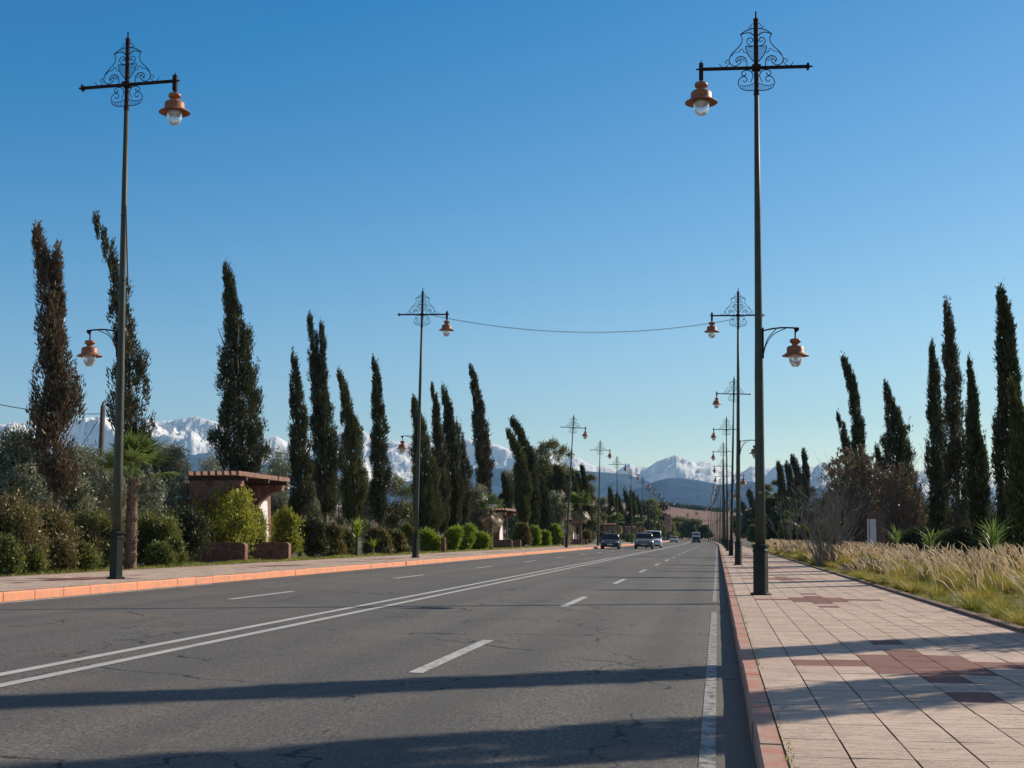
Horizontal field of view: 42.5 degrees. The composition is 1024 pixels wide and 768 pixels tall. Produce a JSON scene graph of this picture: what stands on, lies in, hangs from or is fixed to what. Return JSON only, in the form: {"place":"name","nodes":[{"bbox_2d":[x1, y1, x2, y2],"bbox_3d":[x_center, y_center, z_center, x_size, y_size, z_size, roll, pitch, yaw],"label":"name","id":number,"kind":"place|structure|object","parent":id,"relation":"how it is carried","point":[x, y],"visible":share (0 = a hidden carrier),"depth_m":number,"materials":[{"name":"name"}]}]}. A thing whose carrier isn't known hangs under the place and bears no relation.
{"place":"outdoors","nodes":[
{"label":"outdoors","id":0,"kind":"place"},
{"bbox_2d":[1,452,649,508],"bbox_3d":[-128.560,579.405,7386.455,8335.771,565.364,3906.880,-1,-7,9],"label":"foothills","id":1,"kind":"structure","parent":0,"point":[607,480],"depth_m":8359.49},
{"bbox_2d":[0,540,669,591],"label":"pavement","id":2,"kind":"structure","parent":0,"point":[15,583],"depth_m":35.20,"materials":[{"name":"beige tile"}]},
{"bbox_2d":[77,32,189,578],"bbox_3d":[-8.360,-1.881,28.724,2.641,12.147,0.685,-2,-7,10],"label":"street lamp","id":3,"kind":"object","parent":2,"relation":"on","point":[174,110],"visible":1,"depth_m":28.70,"materials":[{"name":"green metal"}]},
{"bbox_2d":[396,288,453,557],"bbox_3d":[-3.954,1.642,58.297,2.614,12.022,0.678,0,-7,9],"label":"street lamp","id":4,"kind":"object","parent":2,"relation":"on","point":[446,328],"visible":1,"depth_m":58.26,"materials":[{"name":"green metal"}]},
{"bbox_2d":[558,416,588,547],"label":"street lamp","id":5,"kind":"object","parent":2,"relation":"on","point":[585,436],"visible":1,"depth_m":115.54,"materials":[{"name":"black metal"}]},
{"bbox_2d":[0,540,756,767],"bbox_3d":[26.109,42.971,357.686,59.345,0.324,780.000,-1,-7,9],"label":"road","id":6,"kind":"structure","parent":0,"point":[606,673],"depth_m":12.46,"materials":[{"name":"asphalt"}]},
{"bbox_2d":[0,541,667,601],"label":"kerb","id":7,"kind":"structure","parent":6,"relation":"on","point":[5,596],"depth_m":29.66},
{"bbox_2d":[0,540,716,767],"bbox_3d":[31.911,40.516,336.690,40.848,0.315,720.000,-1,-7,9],"label":"road markings","id":8,"kind":"object","parent":6,"relation":"on","point":[707,756],"visible":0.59,"depth_m":14.13,"materials":[{"name":"white paint"}]},
{"bbox_2d":[681,540,787,767],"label":"kerb","id":9,"kind":"structure","parent":6,"relation":"on","point":[767,746],"depth_m":9.84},
{"bbox_2d":[0,416,996,506],"bbox_3d":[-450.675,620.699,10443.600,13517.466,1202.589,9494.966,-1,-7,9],"label":"snowy mountains","id":10,"kind":"structure","parent":0,"point":[191,432],"depth_m":10216.94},
{"bbox_2d":[0,0,1023,475],"label":"sky","id":11,"kind":"structure","parent":0,"point":[535,165],"materials":[{"name":"blue"}]},
{"bbox_2d":[12,539,1023,616],"bbox_3d":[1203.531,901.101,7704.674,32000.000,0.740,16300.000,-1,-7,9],"label":"ground","id":12,"kind":"structure","parent":0,"point":[746,543],"depth_m":47.05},
{"bbox_2d":[0,528,30,575],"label":"shrub","id":13,"kind":"object","parent":12,"relation":"on","point":[11,558],"visible":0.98,"depth_m":31.13,"materials":[{"name":"green plant"}]},
{"bbox_2d":[0,421,52,502],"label":"olive tree","id":14,"kind":"object","parent":12,"relation":"on","point":[12,448],"visible":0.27,"depth_m":40.65,"materials":[{"name":"green plant"}]},
{"bbox_2d":[0,482,55,568],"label":"shrub","id":15,"kind":"object","parent":12,"relation":"on","point":[21,520],"visible":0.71,"depth_m":32.22,"materials":[{"name":"green plant"}]},
{"bbox_2d":[0,453,66,513],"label":"olive shrub","id":16,"kind":"object","parent":12,"relation":"on","point":[28,482],"visible":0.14,"depth_m":39.63,"materials":[{"name":"green plant"}]},
{"bbox_2d":[18,543,54,574],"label":"shrub","id":17,"kind":"object","parent":12,"relation":"on","point":[34,560],"visible":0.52,"depth_m":32.16,"materials":[{"name":"green plant"}]},
{"bbox_2d":[23,219,87,510],"bbox_3d":[-13.113,0.357,37.830,1.775,10.428,1.700,3,-7,-23],"label":"cypress tree","id":18,"kind":"object","parent":12,"relation":"on","point":[53,418],"visible":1,"depth_m":37.67,"materials":[{"name":"green plant"}]},
{"bbox_2d":[29,492,88,548],"bbox_3d":[-12.340,3.944,34.511,2.300,2.230,1.675,-1,-7,9],"label":"shrub","id":19,"kind":"object","parent":12,"relation":"on","point":[57,521],"visible":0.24,"depth_m":34.38,"materials":[{"name":"green plant"}]},
{"bbox_2d":[43,532,83,572],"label":"shrub","id":20,"kind":"object","parent":12,"relation":"on","point":[64,558],"visible":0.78,"depth_m":33.69,"materials":[{"name":"green plant"}]},
{"bbox_2d":[39,467,99,514],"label":"olive shrub","id":21,"kind":"object","parent":12,"relation":"on","point":[79,498],"visible":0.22,"depth_m":41.98,"materials":[{"name":"green plant"}]},
{"bbox_2d":[43,433,125,509],"bbox_3d":[-15.215,4.219,47.106,3.442,5.039,2.890,-6,-9,44],"label":"olive tree","id":22,"kind":"object","parent":12,"relation":"on","point":[87,464],"visible":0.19,"depth_m":46.84,"materials":[{"name":"green plant"}]},
{"bbox_2d":[62,503,108,566],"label":"shrub","id":23,"kind":"object","parent":12,"relation":"on","point":[91,531],"visible":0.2,"depth_m":36.64,"materials":[{"name":"green plant"}]},
{"bbox_2d":[68,538,105,571],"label":"shrub","id":24,"kind":"object","parent":12,"relation":"on","point":[89,559],"visible":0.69,"depth_m":34.91,"materials":[{"name":"green plant"}]},
{"bbox_2d":[75,502,125,568],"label":"shrub","id":25,"kind":"object","parent":12,"relation":"on","point":[104,521],"visible":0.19,"depth_m":38.42,"materials":[{"name":"green plant"}]},
{"bbox_2d":[86,461,126,564],"bbox_3d":[-13.867,4.355,44.896,2.331,3.828,1.592,-1,-7,9],"label":"olive shrub","id":26,"kind":"object","parent":12,"relation":"on","point":[107,484],"visible":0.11,"depth_m":44.88,"materials":[{"name":"green plant"}]},
{"bbox_2d":[91,206,156,494],"bbox_3d":[-12.602,0.126,42.450,2.343,11.965,1.407,2,-7,-13],"label":"cypress tree","id":27,"kind":"object","parent":12,"relation":"on","point":[131,404],"visible":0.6,"depth_m":42.51,"materials":[{"name":"green plant"}]},
{"bbox_2d":[84,426,180,569],"bbox_3d":[-10.683,3.340,37.188,2.619,4.252,2.660,-1,-7,9],"label":"fan palm","id":28,"kind":"object","parent":12,"relation":"on","point":[140,448],"visible":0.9,"depth_m":37.08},
{"bbox_2d":[124,464,170,562],"bbox_3d":[-13.324,4.766,48.052,2.535,3.742,1.732,-1,-7,9],"label":"olive shrub","id":29,"kind":"object","parent":12,"relation":"on","point":[159,496],"visible":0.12,"depth_m":48.02,"materials":[{"name":"green plant"}]},
{"bbox_2d":[122,507,185,565],"bbox_3d":[-11.615,4.896,42.269,2.422,2.148,1.760,-1,-7,9],"label":"shrub","id":30,"kind":"object","parent":12,"relation":"on","point":[161,528],"visible":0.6,"depth_m":42.03,"materials":[{"name":"green plant"}]},
{"bbox_2d":[140,539,178,567],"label":"shrub","id":31,"kind":"object","parent":12,"relation":"on","point":[160,552],"visible":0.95,"depth_m":39.85,"materials":[{"name":"green plant"}]},
{"bbox_2d":[146,437,197,507],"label":"olive tree","id":32,"kind":"object","parent":12,"relation":"on","point":[175,463],"visible":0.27,"depth_m":54.56,"materials":[{"name":"green plant"}]},
{"bbox_2d":[158,464,188,513],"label":"olive shrub","id":33,"kind":"object","parent":12,"relation":"on","point":[183,491],"visible":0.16,"depth_m":51.27,"materials":[{"name":"green plant"}]},
{"bbox_2d":[164,531,191,565],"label":"shrub","id":34,"kind":"object","parent":12,"relation":"on","point":[177,542],"visible":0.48,"depth_m":40.88,"materials":[{"name":"green plant"}]},
{"bbox_2d":[153,497,218,561],"bbox_3d":[-11.327,5.099,45.282,2.499,2.435,1.558,-1,-7,9],"label":"shrub","id":35,"kind":"object","parent":12,"relation":"on","point":[196,535],"visible":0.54,"depth_m":45.11,"materials":[{"name":"green plant"}]},
{"bbox_2d":[184,480,271,557],"bbox_3d":[-11.111,5.203,50.278,3.496,3.398,2.639,-1,-7,9],"label":"lime bush","id":36,"kind":"object","parent":12,"relation":"on","point":[239,518],"visible":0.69,"depth_m":50.05,"materials":[{"name":"green plant"}]},
{"bbox_2d":[186,471,290,562],"bbox_3d":[-10.540,5.412,53.281,2.950,3.430,9.400,-1,-7,9],"label":"stone shelter","id":37,"kind":"object","parent":12,"relation":"on","point":[262,487],"visible":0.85,"depth_m":50.46,"materials":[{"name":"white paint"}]},
{"bbox_2d":[206,261,272,540],"bbox_3d":[-11.298,1.094,55.229,2.978,13.011,2.912,-1,-7,9],"label":"cypress tree","id":38,"kind":"object","parent":12,"relation":"on","point":[239,385],"visible":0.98,"depth_m":54.94,"materials":[{"name":"green plant"}]},
{"bbox_2d":[262,445,291,520],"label":"olive tree","id":39,"kind":"object","parent":12,"relation":"on","point":[279,500],"visible":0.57,"depth_m":73.10,"materials":[{"name":"green plant"}]},
{"bbox_2d":[267,504,305,555],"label":"lime bush","id":40,"kind":"object","parent":12,"relation":"on","point":[284,525],"visible":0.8,"depth_m":55.94,"materials":[{"name":"green plant"}]},
{"bbox_2d":[0,544,580,576],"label":"grass","id":41,"kind":"structure","parent":12,"relation":"on","point":[250,560],"depth_m":50.77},
{"bbox_2d":[285,347,316,557],"bbox_3d":[-9.773,3.241,61.093,1.564,10.102,1.472,-1,-7,9],"label":"cypress tree","id":42,"kind":"object","parent":12,"relation":"on","point":[300,496],"visible":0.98,"depth_m":60.87,"materials":[{"name":"green plant"}]},
{"bbox_2d":[297,511,333,557],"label":"shrub","id":43,"kind":"object","parent":12,"relation":"on","point":[315,540],"visible":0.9,"depth_m":58.85,"materials":[{"name":"green plant"}]},
{"bbox_2d":[306,309,348,555],"bbox_3d":[-9.196,2.474,65.004,2.009,12.528,1.830,-5,-8,36],"label":"cypress tree","id":44,"kind":"object","parent":12,"relation":"on","point":[325,449],"visible":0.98,"depth_m":64.83,"materials":[{"name":"green plant"}]},
{"bbox_2d":[318,520,349,556],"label":"shrub","id":45,"kind":"object","parent":12,"relation":"on","point":[334,532],"visible":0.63,"depth_m":61.76,"materials":[{"name":"green plant"}]},
{"bbox_2d":[335,365,369,554],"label":"cypress tree","id":46,"kind":"object","parent":12,"relation":"on","point":[353,487],"visible":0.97,"depth_m":69.73,"materials":[{"name":"green plant"}]},
{"bbox_2d":[360,523,396,554],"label":"shrub","id":47,"kind":"object","parent":12,"relation":"on","point":[384,543],"visible":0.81,"depth_m":70.25,"materials":[{"name":"green plant"}]},
{"bbox_2d":[367,353,393,527],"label":"cypress tree","id":48,"kind":"object","parent":12,"relation":"on","point":[379,462],"visible":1,"depth_m":75.17,"materials":[{"name":"green plant"}]},
{"bbox_2d":[375,472,414,530],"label":"olive tree","id":49,"kind":"object","parent":12,"relation":"on","point":[403,508],"visible":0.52,"depth_m":97.31,"materials":[{"name":"green plant"}]},
{"bbox_2d":[388,527,408,553],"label":"shrub","id":50,"kind":"object","parent":12,"relation":"on","point":[399,542],"visible":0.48,"depth_m":73.70,"materials":[{"name":"green plant"}]},
{"bbox_2d":[408,392,447,533],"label":"cypress tree","id":51,"kind":"object","parent":12,"relation":"on","point":[432,514],"visible":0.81,"depth_m":85.44,"materials":[{"name":"green plant"}]},
{"bbox_2d":[418,526,446,551],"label":"hedge shrub","id":52,"kind":"object","parent":12,"relation":"on","point":[430,540],"visible":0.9,"depth_m":80.16,"materials":[{"name":"green plant"}]},
{"bbox_2d":[430,381,452,535],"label":"cypress tree","id":53,"kind":"object","parent":12,"relation":"on","point":[439,449],"visible":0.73,"depth_m":93.84,"materials":[{"name":"green plant"}]},
{"bbox_2d":[440,381,465,528],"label":"cypress tree","id":54,"kind":"object","parent":12,"relation":"on","point":[453,464],"visible":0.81,"depth_m":95.03,"materials":[{"name":"green plant"}]},
{"bbox_2d":[442,525,464,549],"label":"hedge shrub","id":55,"kind":"object","parent":12,"relation":"on","point":[453,536],"visible":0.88,"depth_m":86.87,"materials":[{"name":"green plant"}]},
{"bbox_2d":[455,416,474,526],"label":"cypress tree","id":56,"kind":"object","parent":12,"relation":"on","point":[467,471],"visible":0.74,"depth_m":101.98,"materials":[{"name":"green plant"}]},
{"bbox_2d":[453,521,478,549],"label":"hedge shrub","id":57,"kind":"object","parent":12,"relation":"on","point":[469,537],"visible":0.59,"depth_m":90.81,"materials":[{"name":"green plant"}]},
{"bbox_2d":[458,482,503,532],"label":"olive tree","id":58,"kind":"object","parent":12,"relation":"on","point":[477,513],"visible":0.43,"depth_m":105.14,"materials":[{"name":"green plant"}]},
{"bbox_2d":[468,363,495,494],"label":"cypress tree","id":59,"kind":"object","parent":12,"relation":"on","point":[481,443],"visible":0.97,"depth_m":117.86,"materials":[{"name":"green plant"}]},
{"bbox_2d":[475,492,507,548],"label":"fan palm","id":60,"kind":"object","parent":12,"relation":"on","point":[492,499],"visible":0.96,"depth_m":98.76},
{"bbox_2d":[488,508,520,547],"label":"stone shelter","id":61,"kind":"object","parent":12,"relation":"on","point":[499,541],"visible":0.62,"depth_m":115.53,"materials":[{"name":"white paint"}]},
{"bbox_2d":[497,470,515,539],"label":"cypress tree","id":62,"kind":"object","parent":12,"relation":"on","point":[507,496],"visible":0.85,"depth_m":126.58,"materials":[{"name":"green plant"}]},
{"bbox_2d":[499,469,527,539],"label":"olive tree","id":63,"kind":"object","parent":12,"relation":"on","point":[512,520],"visible":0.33,"depth_m":151.88,"materials":[{"name":"green plant"}]},
{"bbox_2d":[505,427,534,546],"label":"cypress tree","id":64,"kind":"object","parent":12,"relation":"on","point":[522,480],"visible":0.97,"depth_m":129.28,"materials":[{"name":"green plant"}]},
{"bbox_2d":[510,521,532,546],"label":"shrub","id":65,"kind":"object","parent":12,"relation":"on","point":[522,532],"visible":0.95,"depth_m":123.45,"materials":[{"name":"green plant"}]},
{"bbox_2d":[508,415,541,526],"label":"cypress tree","id":66,"kind":"object","parent":12,"relation":"on","point":[522,439],"visible":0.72,"depth_m":134.75,"materials":[{"name":"green plant"}]},
{"bbox_2d":[536,462,554,530],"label":"cypress tree","id":67,"kind":"object","parent":12,"relation":"on","point":[546,518],"visible":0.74,"depth_m":146.33,"materials":[{"name":"green plant"}]},
{"bbox_2d":[532,435,570,514],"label":"eucalyptus tree","id":68,"kind":"object","parent":12,"relation":"on","point":[546,466],"visible":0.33,"depth_m":190.57,"materials":[{"name":"green plant"}]},
{"bbox_2d":[552,464,567,543],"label":"cypress tree","id":69,"kind":"object","parent":12,"relation":"on","point":[559,479],"visible":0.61,"depth_m":188.72,"materials":[{"name":"green plant"}]},
{"bbox_2d":[549,490,575,544],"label":"olive tree","id":70,"kind":"object","parent":12,"relation":"on","point":[559,511],"visible":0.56,"depth_m":154.47,"materials":[{"name":"green plant"}]},
{"bbox_2d":[565,489,594,544],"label":"fan palm","id":71,"kind":"object","parent":12,"relation":"on","point":[579,516],"visible":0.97,"depth_m":163.98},
{"bbox_2d":[579,460,593,543],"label":"cypress tree","id":72,"kind":"object","parent":12,"relation":"on","point":[585,486],"visible":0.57,"depth_m":200.17,"materials":[{"name":"green plant"}]},
{"bbox_2d":[644,497,668,533],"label":"broadleaf tree","id":73,"kind":"object","parent":12,"relation":"on","point":[654,502],"visible":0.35,"depth_m":514.30,"materials":[{"name":"green plant"}]},
{"bbox_2d":[678,517,701,539],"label":"broadleaf tree","id":74,"kind":"object","parent":12,"relation":"on","point":[687,527],"visible":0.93,"depth_m":638.88,"materials":[{"name":"green plant"}]},
{"bbox_2d":[765,495,779,535],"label":"broadleaf tree","id":75,"kind":"object","parent":12,"relation":"on","point":[771,507],"visible":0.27,"depth_m":256.82,"materials":[{"name":"green plant"}]},
{"bbox_2d":[776,460,786,507],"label":"cypress tree","id":76,"kind":"object","parent":12,"relation":"on","point":[780,480],"visible":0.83,"depth_m":222.84,"materials":[{"name":"green plant"}]},
{"bbox_2d":[790,454,803,501],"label":"cypress tree","id":77,"kind":"object","parent":12,"relation":"on","point":[794,465],"visible":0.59,"depth_m":205.58,"materials":[{"name":"green plant"}]},
{"bbox_2d":[801,446,810,522],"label":"cypress tree","id":78,"kind":"object","parent":12,"relation":"on","point":[805,465],"visible":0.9,"depth_m":162.91,"materials":[{"name":"green plant"}]},
{"bbox_2d":[791,483,821,523],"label":"broadleaf tree","id":79,"kind":"object","parent":12,"relation":"on","point":[799,504],"visible":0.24,"depth_m":170.00,"materials":[{"name":"green plant"}]},
{"bbox_2d":[784,465,884,566],"bbox_3d":[13.503,5.348,54.524,4.607,4.550,4.155,5,-8,-34],"label":"bare shrub","id":80,"kind":"object","parent":12,"relation":"on","point":[828,545],"visible":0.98,"depth_m":54.54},
{"bbox_2d":[836,407,853,495],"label":"cypress tree","id":81,"kind":"object","parent":12,"relation":"on","point":[844,436],"visible":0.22,"depth_m":107.73,"materials":[{"name":"green plant"}]},
{"bbox_2d":[780,447,917,546],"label":"dry twig bush","id":82,"kind":"object","parent":12,"relation":"on","point":[859,538],"visible":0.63,"depth_m":79.92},
{"bbox_2d":[839,351,867,497],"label":"cypress tree","id":83,"kind":"object","parent":12,"relation":"on","point":[858,432],"visible":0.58,"depth_m":97.50,"materials":[{"name":"green plant"}]},
{"bbox_2d":[824,444,883,545],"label":"shrub","id":84,"kind":"object","parent":12,"relation":"on","point":[850,463],"visible":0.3,"depth_m":85.69,"materials":[{"name":"brown plant"}]},
{"bbox_2d":[825,513,885,559],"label":"stone pillar","id":85,"kind":"structure","parent":12,"relation":"on","point":[875,531],"depth_m":60.77,"materials":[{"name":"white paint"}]},
{"bbox_2d":[702,540,1023,632],"bbox_3d":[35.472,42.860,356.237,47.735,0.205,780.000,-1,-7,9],"label":"pavement edging","id":86,"kind":"object","parent":12,"relation":"on","point":[1009,625],"visible":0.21,"depth_m":23.39,"materials":[{"name":"concrete"}]},
{"bbox_2d":[825,440,953,558],"bbox_3d":[18.659,5.688,64.555,6.312,6.200,5.801,-1,-7,9],"label":"dry twig bush","id":87,"kind":"object","parent":12,"relation":"on","point":[893,510],"visible":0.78,"depth_m":64.24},
{"bbox_2d":[860,461,928,549],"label":"shrub","id":88,"kind":"object","parent":12,"relation":"on","point":[913,473],"visible":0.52,"depth_m":67.38,"materials":[{"name":"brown plant"}]},
{"bbox_2d":[875,378,924,532],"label":"cypress tree","id":89,"kind":"object","parent":12,"relation":"on","point":[899,448],"visible":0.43,"depth_m":71.31,"materials":[{"name":"green plant"}]},
{"bbox_2d":[898,524,931,562],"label":"shrub","id":90,"kind":"object","parent":12,"relation":"on","point":[909,539],"visible":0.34,"depth_m":62.11,"materials":[{"name":"green plant"}]},
{"bbox_2d":[923,338,950,533],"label":"cypress tree","id":91,"kind":"object","parent":12,"relation":"on","point":[938,498],"visible":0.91,"depth_m":60.22,"materials":[{"name":"green plant"}]},
{"bbox_2d":[935,524,972,566],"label":"shrub","id":92,"kind":"object","parent":12,"relation":"on","point":[955,538],"visible":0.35,"depth_m":50.71,"materials":[{"name":"green plant"}]},
{"bbox_2d":[939,294,970,536],"bbox_3d":[17.363,1.935,51.520,1.514,11.111,1.249,-1,-7,9],"label":"cypress tree","id":93,"kind":"object","parent":12,"relation":"on","point":[954,461],"visible":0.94,"depth_m":51.41,"materials":[{"name":"green plant"}]},
{"bbox_2d":[962,351,992,540],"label":"cypress tree","id":94,"kind":"object","parent":12,"relation":"on","point":[977,484],"visible":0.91,"depth_m":47.83,"materials":[{"name":"green plant"}]},
{"bbox_2d":[960,530,1003,569],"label":"shrub","id":95,"kind":"object","parent":12,"relation":"on","point":[974,543],"visible":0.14,"depth_m":46.98,"materials":[{"name":"green plant"}]},
{"bbox_2d":[966,513,1017,574],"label":"yucca","id":96,"kind":"object","parent":12,"relation":"on","point":[992,538],"visible":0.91,"depth_m":31.80,"materials":[{"name":"green plant"}]},
{"bbox_2d":[986,278,1023,563],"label":"cypress tree","id":97,"kind":"object","parent":12,"relation":"on","point":[1006,358],"visible":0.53,"depth_m":41.08,"materials":[{"name":"green plant"}]},
{"bbox_2d":[1002,372,1023,574],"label":"cypress tree","id":98,"kind":"object","parent":12,"relation":"on","point":[1013,498],"visible":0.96,"depth_m":36.57,"materials":[{"name":"green plant"}]},
{"bbox_2d":[107,503,996,539],"bbox_3d":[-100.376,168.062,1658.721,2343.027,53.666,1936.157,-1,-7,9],"label":"bare slope","id":99,"kind":"structure","parent":0,"point":[675,512],"depth_m":1410.16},
{"bbox_2d":[619,478,995,513],"bbox_3d":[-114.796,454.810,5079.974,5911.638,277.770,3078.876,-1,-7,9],"label":"dark hill","id":100,"kind":"structure","parent":0,"point":[680,491],"depth_m":5665.90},
{"bbox_2d":[701,540,1023,767],"bbox_3d":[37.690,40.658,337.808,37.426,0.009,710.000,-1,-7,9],"label":"pavement","id":101,"kind":"structure","parent":0,"point":[855,674],"depth_m":11.57,"materials":[{"name":"beige tile"}]},
{"bbox_2d":[710,416,735,550],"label":"street lamp","id":102,"kind":"object","parent":101,"relation":"on","point":[713,437],"visible":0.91,"depth_m":119.33,"materials":[{"name":"black metal"}]},
{"bbox_2d":[712,378,750,555],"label":"street lamp","id":103,"kind":"object","parent":101,"relation":"on","point":[716,403],"visible":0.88,"depth_m":89.05,"materials":[{"name":"black metal"}]},
{"bbox_2d":[704,288,764,564],"bbox_3d":[9.882,1.808,58.462,2.686,12.358,0.697,0,-7,10],"label":"street lamp","id":104,"kind":"object","parent":101,"relation":"on","point":[711,330],"visible":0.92,"depth_m":58.35,"materials":[{"name":"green metal"}]},
{"bbox_2d":[685,11,812,594],"bbox_3d":[5.132,-1.909,28.349,2.773,12.755,0.719,0,-7,7],"label":"street lamp","id":105,"kind":"object","parent":101,"relation":"on","point":[701,101],"visible":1,"depth_m":28.23,"materials":[{"name":"metal"}]},
{"bbox_2d":[752,538,1023,626],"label":"fountain grass","id":106,"kind":"structure","parent":0,"point":[952,575],"depth_m":31.04,"materials":[{"name":"plant"}]},
{"bbox_2d":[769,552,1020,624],"bbox_3d":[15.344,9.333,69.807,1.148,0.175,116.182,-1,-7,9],"label":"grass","id":107,"kind":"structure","parent":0,"point":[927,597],"depth_m":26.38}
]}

